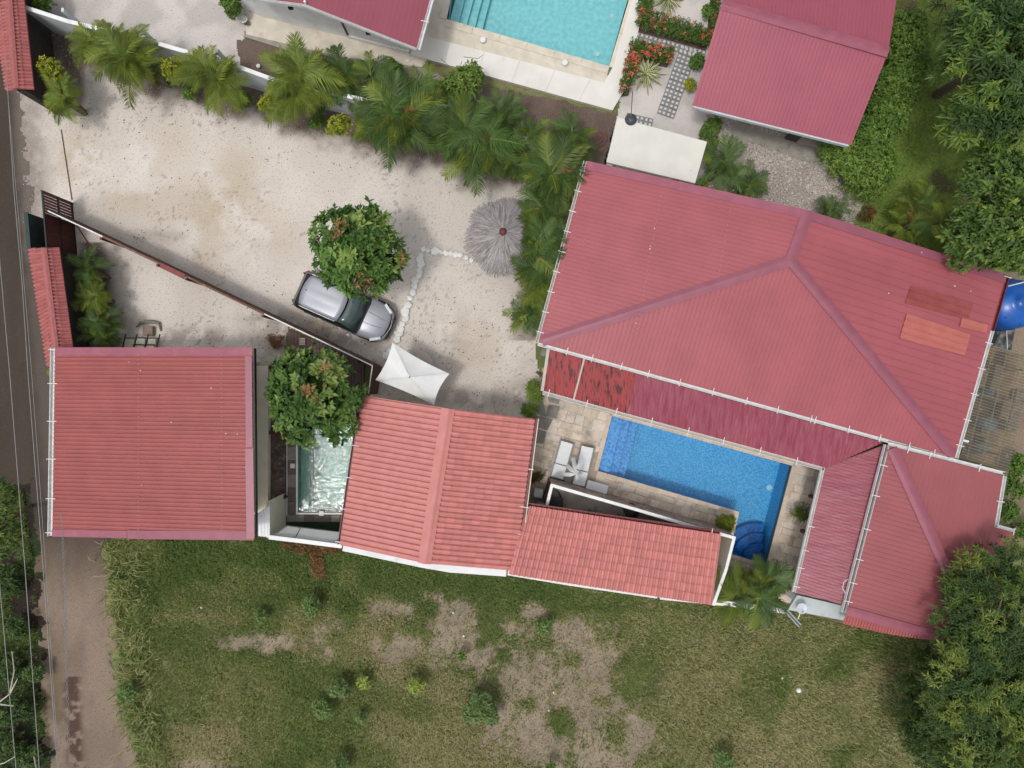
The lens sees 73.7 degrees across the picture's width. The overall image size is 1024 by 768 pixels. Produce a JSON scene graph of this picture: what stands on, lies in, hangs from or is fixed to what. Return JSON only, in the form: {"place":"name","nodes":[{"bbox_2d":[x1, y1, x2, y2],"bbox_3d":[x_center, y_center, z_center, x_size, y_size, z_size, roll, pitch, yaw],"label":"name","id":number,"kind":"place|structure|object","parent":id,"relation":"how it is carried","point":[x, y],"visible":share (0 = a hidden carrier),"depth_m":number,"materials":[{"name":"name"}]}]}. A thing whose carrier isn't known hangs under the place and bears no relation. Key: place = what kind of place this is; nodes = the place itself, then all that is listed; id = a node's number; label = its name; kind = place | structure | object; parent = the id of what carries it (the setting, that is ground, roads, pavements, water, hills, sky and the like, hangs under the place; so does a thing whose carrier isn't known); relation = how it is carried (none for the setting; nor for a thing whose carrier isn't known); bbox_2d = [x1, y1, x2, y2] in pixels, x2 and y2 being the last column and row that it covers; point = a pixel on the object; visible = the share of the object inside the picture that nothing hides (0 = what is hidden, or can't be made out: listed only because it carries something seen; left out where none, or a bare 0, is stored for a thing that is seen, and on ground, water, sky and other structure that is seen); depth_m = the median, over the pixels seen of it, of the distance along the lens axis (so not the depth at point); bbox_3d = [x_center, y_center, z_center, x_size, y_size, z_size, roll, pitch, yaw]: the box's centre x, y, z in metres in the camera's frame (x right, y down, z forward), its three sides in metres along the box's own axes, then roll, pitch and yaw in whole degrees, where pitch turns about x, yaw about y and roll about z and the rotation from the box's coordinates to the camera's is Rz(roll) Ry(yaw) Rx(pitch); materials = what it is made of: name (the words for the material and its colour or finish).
{"place":"outdoors","nodes":[
{"label":"outdoors","id":0,"kind":"place"},
{"bbox_2d":[0,57,49,530],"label":"road","id":1,"kind":"structure","parent":0,"point":[12,296],"depth_m":30.00,"materials":[{"name":"asphalt"}]},
{"bbox_2d":[0,477,55,767],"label":"verge","id":2,"kind":"structure","parent":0,"point":[19,606],"depth_m":29.99,"materials":[{"name":"plant"}]},
{"bbox_2d":[0,645,25,685],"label":"verge bush","id":3,"kind":"object","parent":2,"relation":"on","point":[3,672],"visible":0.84,"depth_m":29.29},
{"bbox_2d":[0,563,27,597],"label":"verge bush","id":4,"kind":"object","parent":2,"relation":"on","point":[10,582],"visible":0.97,"depth_m":29.25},
{"bbox_2d":[0,728,29,764],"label":"verge bush","id":5,"kind":"object","parent":2,"relation":"on","point":[6,749],"visible":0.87,"depth_m":29.20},
{"bbox_2d":[0,481,32,565],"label":"verge tree","id":6,"kind":"object","parent":2,"relation":"on","point":[4,521],"visible":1,"depth_m":27.03,"materials":[{"name":"green plant"}]},
{"bbox_2d":[6,690,38,721],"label":"verge bush","id":7,"kind":"object","parent":2,"relation":"on","point":[25,710],"visible":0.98,"depth_m":29.20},
{"bbox_2d":[5,57,57,767],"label":"overhead wire","id":8,"kind":"object","parent":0,"point":[31,414],"visible":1,"depth_m":22.49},
{"bbox_2d":[32,530,145,767],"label":"dirt track","id":9,"kind":"structure","parent":0,"point":[93,742],"depth_m":29.99,"materials":[{"name":"soil"}]},
{"bbox_2d":[48,0,245,64],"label":"gravel lot","id":10,"kind":"structure","parent":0,"point":[187,24],"depth_m":30.00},
{"bbox_2d":[17,31,573,416],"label":"gravel yard","id":11,"kind":"structure","parent":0,"point":[403,174],"depth_m":30.00,"materials":[{"name":"gravel"}]},
{"bbox_2d":[0,0,57,111],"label":"tile capped wall","id":12,"kind":"structure","parent":11,"relation":"on","point":[25,39],"depth_m":27.59,"materials":[{"name":"tile"}]},
{"bbox_2d":[24,212,45,253],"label":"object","id":13,"kind":"object","parent":11,"relation":"on","point":[34,230],"visible":0.57,"depth_m":28.18,"materials":[{"name":"paint"}]},
{"bbox_2d":[41,190,76,255],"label":"sliding gate","id":14,"kind":"structure","parent":11,"relation":"on","point":[59,232],"depth_m":28.89,"materials":[{"name":"red paint"}]},
{"bbox_2d":[28,247,95,366],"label":"tile capped wall","id":15,"kind":"structure","parent":11,"relation":"on","point":[53,281],"depth_m":27.56,"materials":[{"name":"tile"}]},
{"bbox_2d":[40,70,87,125],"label":"areca palm","id":16,"kind":"object","parent":11,"relation":"on","point":[65,99],"visible":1,"depth_m":28.31,"materials":[{"name":"plant"}]},
{"bbox_2d":[64,244,114,290],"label":"areca palm","id":17,"kind":"object","parent":11,"relation":"on","point":[87,272],"visible":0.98,"depth_m":28.71,"materials":[{"name":"plant"}]},
{"bbox_2d":[64,19,114,70],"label":"areca palm","id":18,"kind":"object","parent":11,"relation":"on","point":[83,44],"visible":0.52,"depth_m":27.82,"materials":[{"name":"plant"}]},
{"bbox_2d":[70,280,114,316],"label":"areca palm","id":19,"kind":"object","parent":11,"relation":"on","point":[86,294],"visible":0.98,"depth_m":28.51,"materials":[{"name":"plant"}]},
{"bbox_2d":[77,296,125,343],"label":"areca palm","id":20,"kind":"object","parent":11,"relation":"on","point":[100,322],"visible":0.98,"depth_m":28.50,"materials":[{"name":"plant"}]},
{"bbox_2d":[81,20,165,110],"bbox_3d":[-15.663,-13.046,28.421,3.246,3.170,3.589,0,90,0],"label":"areca palm","id":21,"kind":"object","parent":11,"relation":"on","point":[128,53],"visible":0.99,"depth_m":27.34,"materials":[{"name":"green plant"}]},
{"bbox_2d":[168,44,250,116],"bbox_3d":[-12.116,-12.327,28.474,3.204,3.065,2.679,28,90,0],"label":"areca palm","id":22,"kind":"object","parent":11,"relation":"on","point":[198,61],"visible":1,"depth_m":27.49,"materials":[{"name":"plant"}]},
{"bbox_2d":[48,210,380,366],"bbox_3d":[-12.401,-3.901,28.992,14.764,2.015,0.238,26,90,0],"label":"board fence","id":23,"kind":"object","parent":11,"relation":"on","point":[173,270],"visible":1,"depth_m":28.46,"materials":[{"name":"brown paint"}]},
{"bbox_2d":[26,6,573,153],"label":"boundary wall","id":24,"kind":"structure","parent":11,"relation":"on","point":[59,25],"depth_m":28.34,"materials":[{"name":"grey paint"}]},
{"bbox_2d":[258,31,346,128],"bbox_3d":[-8.489,-12.257,28.426,3.694,3.159,3.769,0,90,0],"label":"areca palm","id":25,"kind":"object","parent":11,"relation":"on","point":[313,68],"visible":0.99,"depth_m":27.45,"materials":[{"name":"green plant"}]},
{"bbox_2d":[292,270,395,342],"bbox_3d":[-7.191,-3.296,29.182,4.360,1.636,2.209,24,90,0],"label":"parked car","id":26,"kind":"object","parent":11,"relation":"on","point":[371,319],"visible":0.82,"depth_m":28.70,"materials":[{"name":"silver metal"}]},
{"bbox_2d":[306,195,410,303],"bbox_3d":[-5.930,-5.220,27.381,4.102,5.270,4.112,0,90,0],"label":"round tree","id":27,"kind":"object","parent":11,"relation":"on","point":[352,248],"visible":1,"depth_m":25.81,"materials":[{"name":"green plant"}]},
{"bbox_2d":[349,63,450,172],"bbox_3d":[-4.464,-10.554,28.027,4.191,3.957,4.106,0,90,0],"label":"areca palm","id":28,"kind":"object","parent":11,"relation":"on","point":[401,110],"visible":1,"depth_m":26.77,"materials":[{"name":"green plant"}]},
{"bbox_2d":[376,342,448,404],"bbox_3d":[-4.019,-0.383,28.580,2.654,2.840,1.702,24,90,0],"label":"square parasol","id":29,"kind":"object","parent":11,"relation":"on","point":[403,370],"visible":1,"depth_m":27.68,"materials":[{"name":"white fabric"}]},
{"bbox_2d":[425,91,525,197],"bbox_3d":[-1.700,-9.719,28.101,3.388,3.812,4.238,-38,90,0],"label":"areca palm","id":30,"kind":"object","parent":11,"relation":"on","point":[467,142],"visible":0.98,"depth_m":27.10,"materials":[{"name":"green plant"}]},
{"bbox_2d":[463,197,543,278],"bbox_3d":[-0.326,-6.013,28.450,3.463,3.100,3.464,0,90,0],"label":"thatched parasol","id":31,"kind":"object","parent":11,"relation":"on","point":[494,236],"visible":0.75,"depth_m":27.57,"materials":[{"name":"plant"}]},
{"bbox_2d":[501,299,543,338],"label":"areca palm","id":32,"kind":"object","parent":11,"relation":"on","point":[521,317],"visible":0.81,"depth_m":28.09,"materials":[{"name":"plant"}]},
{"bbox_2d":[513,254,551,317],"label":"areca palm","id":33,"kind":"object","parent":11,"relation":"on","point":[534,297],"visible":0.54,"depth_m":27.50,"materials":[{"name":"plant"}]},
{"bbox_2d":[508,223,567,291],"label":"areca palm","id":34,"kind":"object","parent":11,"relation":"on","point":[542,273],"visible":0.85,"depth_m":27.18,"materials":[{"name":"plant"}]},
{"bbox_2d":[513,198,566,263],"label":"areca palm","id":35,"kind":"object","parent":11,"relation":"on","point":[555,231],"visible":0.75,"depth_m":27.14,"materials":[{"name":"plant"}]},
{"bbox_2d":[516,185,570,230],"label":"areca palm","id":36,"kind":"object","parent":11,"relation":"on","point":[541,212],"visible":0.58,"depth_m":27.57,"materials":[{"name":"plant"}]},
{"bbox_2d":[516,131,591,215],"bbox_3d":[1.826,-8.514,28.205,3.441,3.601,3.606,0,90,0],"label":"areca palm","id":37,"kind":"object","parent":11,"relation":"on","point":[563,167],"visible":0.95,"depth_m":26.89,"materials":[{"name":"green plant"}]},
{"bbox_2d":[335,396,538,569],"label":"house","id":38,"kind":"structure","parent":0,"point":[426,484],"depth_m":26.67,"materials":[{"name":"paint"}]},
{"bbox_2d":[17,0,1023,767],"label":"ground","id":39,"kind":"structure","parent":0,"point":[529,728],"depth_m":30.01,"materials":[{"name":"plant"}]},
{"bbox_2d":[84,541,171,767],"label":"tall verge grass","id":40,"kind":"structure","parent":39,"relation":"on","point":[131,677],"depth_m":29.72,"materials":[{"name":"plant"}]},
{"bbox_2d":[45,347,270,539],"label":"house","id":41,"kind":"structure","parent":39,"relation":"on","point":[159,442],"depth_m":26.60,"materials":[{"name":"metal"}]},
{"bbox_2d":[267,493,285,537],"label":"garden wall","id":42,"kind":"structure","parent":39,"relation":"on","point":[277,504],"depth_m":28.89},
{"bbox_2d":[268,365,287,499],"bbox_3d":[-10.280,2.470,29.825,0.910,0.350,6.560,0,90,0],"label":"planter frame","id":43,"kind":"object","parent":39,"relation":"on","point":[278,466],"visible":0.49,"depth_m":29.88,"materials":[{"name":"grey paint"}]},
{"bbox_2d":[269,525,342,547],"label":"boundary wall","id":44,"kind":"structure","parent":39,"relation":"on","point":[311,536],"depth_m":28.18,"materials":[{"name":"white paint"}]},
{"bbox_2d":[280,541,342,570],"bbox_3d":[-8.760,7.424,29.882,2.813,0.492,1.514,0,90,0],"label":"dry leaf heap","id":45,"kind":"object","parent":39,"relation":"on","point":[318,553],"visible":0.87,"depth_m":29.78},
{"bbox_2d":[286,424,341,531],"bbox_3d":[-8.548,3.473,29.973,2.742,0.095,6.196,0,90,0],"label":"pool surround","id":46,"kind":"object","parent":39,"relation":"on","point":[321,520],"visible":0.78,"depth_m":29.95,"materials":[{"name":"grey tile"}]},
{"bbox_2d":[288,330,364,390],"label":"plank deck","id":47,"kind":"structure","parent":39,"relation":"on","point":[296,340],"depth_m":29.90,"materials":[{"name":"wood"}]},
{"bbox_2d":[263,338,370,450],"bbox_3d":[-7.670,0.488,27.405,4.133,5.236,4.260,22,90,0],"label":"round tree","id":48,"kind":"object","parent":47,"relation":"on","point":[301,393],"visible":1,"depth_m":25.92,"materials":[{"name":"green plant"}]},
{"bbox_2d":[296,394,361,513],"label":"plunge pool","id":49,"kind":"structure","parent":39,"relation":"in","point":[321,473],"depth_m":31.00,"materials":[{"name":"liquid"}]},
{"bbox_2d":[242,0,433,53],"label":"house","id":50,"kind":"structure","parent":39,"relation":"on","point":[398,25],"depth_m":27.17,"materials":[{"name":"red paint"}]},
{"bbox_2d":[342,546,505,576],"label":"boundary wall","id":51,"kind":"structure","parent":39,"relation":"on","point":[469,570],"depth_m":27.55,"materials":[{"name":"white paint"}]},
{"bbox_2d":[237,40,617,163],"bbox_3d":[-3.915,-12.517,29.996,17.122,0.001,2.722,13,90,0],"label":"planting bed","id":52,"kind":"object","parent":39,"relation":"on","point":[249,51],"visible":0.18,"depth_m":30.00,"materials":[{"name":"soil"}]},
{"bbox_2d":[322,42,377,110],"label":"areca palm","id":53,"kind":"object","parent":52,"relation":"on","point":[348,69],"visible":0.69,"depth_m":28.00,"materials":[{"name":"plant"}]},
{"bbox_2d":[352,50,397,96],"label":"areca palm","id":54,"kind":"object","parent":52,"relation":"on","point":[365,68],"visible":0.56,"depth_m":27.95,"materials":[{"name":"plant"}]},
{"bbox_2d":[435,58,485,104],"bbox_3d":[-2.070,-12.425,28.867,2.362,2.285,1.724,-41,90,0],"label":"shrub","id":55,"kind":"object","parent":52,"relation":"on","point":[470,73],"visible":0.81,"depth_m":28.08,"materials":[{"name":"green plant"}]},
{"bbox_2d":[472,86,527,139],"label":"areca palm","id":56,"kind":"object","parent":52,"relation":"on","point":[511,112],"visible":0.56,"depth_m":27.83,"materials":[{"name":"plant"}]},
{"bbox_2d":[549,107,598,161],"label":"areca palm","id":57,"kind":"object","parent":52,"relation":"on","point":[563,127],"visible":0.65,"depth_m":27.92,"materials":[{"name":"plant"}]},
{"bbox_2d":[244,0,642,111],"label":"pool terrace","id":58,"kind":"structure","parent":39,"relation":"on","point":[513,65],"depth_m":29.88,"materials":[{"name":"concrete"}]},
{"bbox_2d":[439,0,631,72],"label":"swimming pool","id":59,"kind":"structure","parent":58,"relation":"in","point":[577,32],"depth_m":31.20,"materials":[{"name":"liquid"}]},
{"bbox_2d":[460,690,500,726],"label":"field bush","id":60,"kind":"object","parent":39,"relation":"on","point":[483,704],"visible":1,"depth_m":28.78,"materials":[{"name":"green plant"}]},
{"bbox_2d":[469,611,669,739],"bbox_3d":[2.300,13.056,29.868,9.155,0.284,5.052,12,90,0],"label":"grass clump","id":61,"kind":"object","parent":39,"relation":"on","point":[556,722],"visible":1,"depth_m":29.88,"materials":[{"name":"plant"}]},
{"bbox_2d":[509,501,720,604],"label":"house","id":62,"kind":"structure","parent":39,"relation":"on","point":[620,553],"depth_m":27.09,"materials":[{"name":"tile"}]},
{"bbox_2d":[528,391,819,602],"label":"stone deck","id":63,"kind":"structure","parent":39,"relation":"on","point":[577,425],"depth_m":29.98,"materials":[{"name":"grey stone"}]},
{"bbox_2d":[535,348,559,443],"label":"stepping slabs","id":64,"kind":"structure","parent":63,"relation":"on","point":[545,423],"depth_m":29.92,"materials":[{"name":"grey stone"}]},
{"bbox_2d":[543,477,735,605],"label":"patio wall","id":65,"kind":"structure","parent":63,"relation":"on","point":[727,542],"depth_m":28.22,"materials":[{"name":"white paint"}]},
{"bbox_2d":[594,414,795,564],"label":"swimming pool","id":66,"kind":"structure","parent":63,"relation":"in","point":[745,487],"depth_m":31.35,"materials":[{"name":"liquid"}]},
{"bbox_2d":[713,560,778,628],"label":"areca palm","id":67,"kind":"object","parent":63,"relation":"on","point":[730,590],"visible":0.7,"depth_m":28.01,"materials":[{"name":"plant"}]},
{"bbox_2d":[731,553,795,629],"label":"areca palm","id":68,"kind":"object","parent":63,"relation":"on","point":[780,586],"visible":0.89,"depth_m":27.83,"materials":[{"name":"plant"}]},
{"bbox_2d":[535,161,1011,603],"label":"house","id":69,"kind":"structure","parent":39,"relation":"on","point":[810,316],"depth_m":26.73,"materials":[{"name":"red paint"}]},
{"bbox_2d":[692,0,895,148],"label":"house","id":70,"kind":"structure","parent":39,"relation":"on","point":[804,72],"depth_m":26.38,"materials":[{"name":"red paint"}]},
{"bbox_2d":[787,590,845,619],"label":"flat roof slab","id":71,"kind":"structure","parent":39,"relation":"on","point":[822,607],"depth_m":27.70,"materials":[{"name":"white paint"}]},
{"bbox_2d":[891,692,932,729],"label":"feathery bush","id":72,"kind":"object","parent":39,"relation":"on","point":[909,709],"visible":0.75,"depth_m":27.75,"materials":[{"name":"green plant"}]},
{"bbox_2d":[893,712,937,760],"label":"feathery bush","id":73,"kind":"object","parent":39,"relation":"on","point":[912,735],"visible":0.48,"depth_m":27.74,"materials":[{"name":"green plant"}]},
{"bbox_2d":[840,442,1015,641],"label":"house","id":74,"kind":"structure","parent":39,"relation":"on","point":[925,515],"depth_m":26.86,"materials":[{"name":"metal"}]},
{"bbox_2d":[909,531,1023,767],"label":"feathery tree","id":75,"kind":"object","parent":39,"relation":"on","point":[971,739],"visible":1,"depth_m":24.50,"materials":[{"name":"green plant"}]},
{"bbox_2d":[104,537,1023,767],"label":"field grass","id":76,"kind":"structure","parent":0,"point":[279,696],"depth_m":29.90,"materials":[{"name":"plant"}]},
{"bbox_2d":[544,487,680,524],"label":"patio floor","id":77,"kind":"structure","parent":0,"point":[575,501],"depth_m":29.15,"materials":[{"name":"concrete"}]},
{"bbox_2d":[604,0,721,183],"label":"garden sand","id":78,"kind":"structure","parent":0,"point":[688,120],"depth_m":30.00,"materials":[{"name":"sand"}]},
{"bbox_2d":[618,36,675,96],"bbox_3d":[5.815,-13.611,29.616,2.178,0.768,2.580,10,90,0],"label":"flowering hedge","id":79,"kind":"object","parent":78,"relation":"on","point":[657,53],"visible":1,"depth_m":29.42,"materials":[{"name":"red plant"}]},
{"bbox_2d":[606,117,706,183],"bbox_3d":[5.827,-9.391,28.800,3.766,2.400,1.868,15,90,0],"label":"slab canopy","id":80,"kind":"object","parent":78,"relation":"on","point":[652,150],"visible":0.92,"depth_m":27.60,"materials":[{"name":"white paint"}]},
{"bbox_2d":[634,0,715,50],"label":"flowering hedge","id":81,"kind":"object","parent":78,"relation":"on","point":[695,36],"visible":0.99,"depth_m":29.45,"materials":[{"name":"green plant"}]},
{"bbox_2d":[627,32,706,126],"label":"garden path","id":82,"kind":"structure","parent":0,"point":[683,51],"depth_m":29.95,"materials":[{"name":"stone"}]},
{"bbox_2d":[726,121,822,165],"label":"concrete path","id":83,"kind":"structure","parent":0,"point":[744,130],"depth_m":29.97,"materials":[{"name":"concrete"}]},
{"bbox_2d":[704,114,869,223],"bbox_3d":[11.947,-9.296,29.994,7.852,0.001,3.971,13,90,0],"label":"gravel court","id":84,"kind":"object","parent":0,"point":[777,197],"visible":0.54,"depth_m":29.99,"materials":[{"name":"gravel"}]},
{"bbox_2d":[695,133,748,193],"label":"areca palm","id":85,"kind":"object","parent":84,"relation":"on","point":[724,167],"visible":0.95,"depth_m":28.25,"materials":[{"name":"plant"}]},
{"bbox_2d":[726,159,769,198],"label":"areca palm","id":86,"kind":"object","parent":84,"relation":"on","point":[752,188],"visible":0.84,"depth_m":28.51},
{"bbox_2d":[828,139,878,191],"bbox_3d":[14.514,-9.201,29.043,2.082,1.927,2.179,-32,90,0],"label":"hedge shrub","id":87,"kind":"object","parent":84,"relation":"on","point":[848,168],"visible":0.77,"depth_m":28.53,"materials":[{"name":"green plant"}]},
{"bbox_2d":[842,164,886,203],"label":"hedge shrub","id":88,"kind":"object","parent":84,"relation":"on","point":[877,184],"visible":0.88,"depth_m":28.60,"materials":[{"name":"green plant"}]},
{"bbox_2d":[835,0,1023,272],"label":"lawn","id":89,"kind":"structure","parent":0,"point":[911,3],"depth_m":30.00,"materials":[{"name":"plant"}]},
{"bbox_2d":[853,114,894,154],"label":"hedge shrub","id":90,"kind":"object","parent":89,"relation":"on","point":[875,133],"visible":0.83,"depth_m":28.53,"materials":[{"name":"green plant"}]},
{"bbox_2d":[869,147,899,184],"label":"hedge shrub","id":91,"kind":"object","parent":89,"relation":"on","point":[890,164],"visible":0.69,"depth_m":28.52,"materials":[{"name":"green plant"}]},
{"bbox_2d":[864,86,911,134],"bbox_3d":[16.014,-11.588,29.036,2.046,1.935,2.014,0,90,0],"label":"hedge shrub","id":92,"kind":"object","parent":89,"relation":"on","point":[885,106],"visible":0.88,"depth_m":28.56,"materials":[{"name":"green plant"}]},
{"bbox_2d":[872,61,921,113],"bbox_3d":[16.345,-12.664,29.057,2.102,1.905,2.098,0,90,0],"label":"hedge shrub","id":93,"kind":"object","parent":89,"relation":"on","point":[888,73],"visible":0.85,"depth_m":28.53,"materials":[{"name":"green plant"}]},
{"bbox_2d":[887,7,930,58],"bbox_3d":[16.723,-14.865,29.032,2.067,1.951,2.213,0,90,0],"label":"hedge shrub","id":94,"kind":"object","parent":89,"relation":"on","point":[913,28],"visible":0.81,"depth_m":28.50,"materials":[{"name":"green plant"}]},
{"bbox_2d":[884,201,933,245],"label":"areca palm","id":95,"kind":"object","parent":89,"relation":"on","point":[898,230],"visible":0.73,"depth_m":28.37,"materials":[{"name":"green plant"}]},
{"bbox_2d":[888,36,934,82],"bbox_3d":[17.047,-13.775,29.052,2.026,1.906,2.039,0,90,0],"label":"hedge shrub","id":96,"kind":"object","parent":89,"relation":"on","point":[924,54],"visible":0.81,"depth_m":28.54,"materials":[{"name":"green plant"}]},
{"bbox_2d":[894,177,956,228],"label":"areca palm","id":97,"kind":"object","parent":89,"relation":"on","point":[927,191],"visible":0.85,"depth_m":27.87,"materials":[{"name":"plant"}]},
{"bbox_2d":[907,194,959,249],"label":"areca palm","id":98,"kind":"object","parent":89,"relation":"on","point":[931,229],"visible":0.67,"depth_m":27.84,"materials":[{"name":"plant"}]},
{"bbox_2d":[923,0,1023,152],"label":"mango tree","id":99,"kind":"object","parent":89,"relation":"on","point":[995,90],"visible":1,"depth_m":24.54,"materials":[{"name":"green plant"}]},
{"bbox_2d":[935,145,1023,278],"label":"leafy tree","id":100,"kind":"object","parent":89,"relation":"on","point":[976,240],"visible":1,"depth_m":24.93,"materials":[{"name":"green plant"}]},
{"bbox_2d":[938,271,1023,545],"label":"backyard","id":101,"kind":"structure","parent":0,"point":[1018,344],"depth_m":29.99,"materials":[{"name":"stone"}]},
{"bbox_2d":[959,345,1023,511],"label":"translucent shelter","id":102,"kind":"object","parent":101,"relation":"on","point":[991,420],"visible":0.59,"depth_m":27.48,"materials":[{"name":"plastic"}]},
{"bbox_2d":[978,352,1018,404],"bbox_3d":[20.799,-0.295,29.427,0.881,1.145,2.200,15,90,0],"label":"plank stack","id":103,"kind":"object","parent":101,"relation":"on","point":[1010,373],"visible":0.73,"depth_m":28.90,"materials":[{"name":"wood"}]},
{"bbox_2d":[989,388,1023,431],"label":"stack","id":104,"kind":"object","parent":101,"relation":"on","point":[1015,408],"visible":0.49,"depth_m":28.70,"materials":[{"name":"wood"}]},
{"bbox_2d":[995,278,1023,331],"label":"water tank","id":105,"kind":"object","parent":101,"relation":"on","point":[1011,315],"visible":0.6,"depth_m":27.08,"materials":[{"name":"blue plastic"}]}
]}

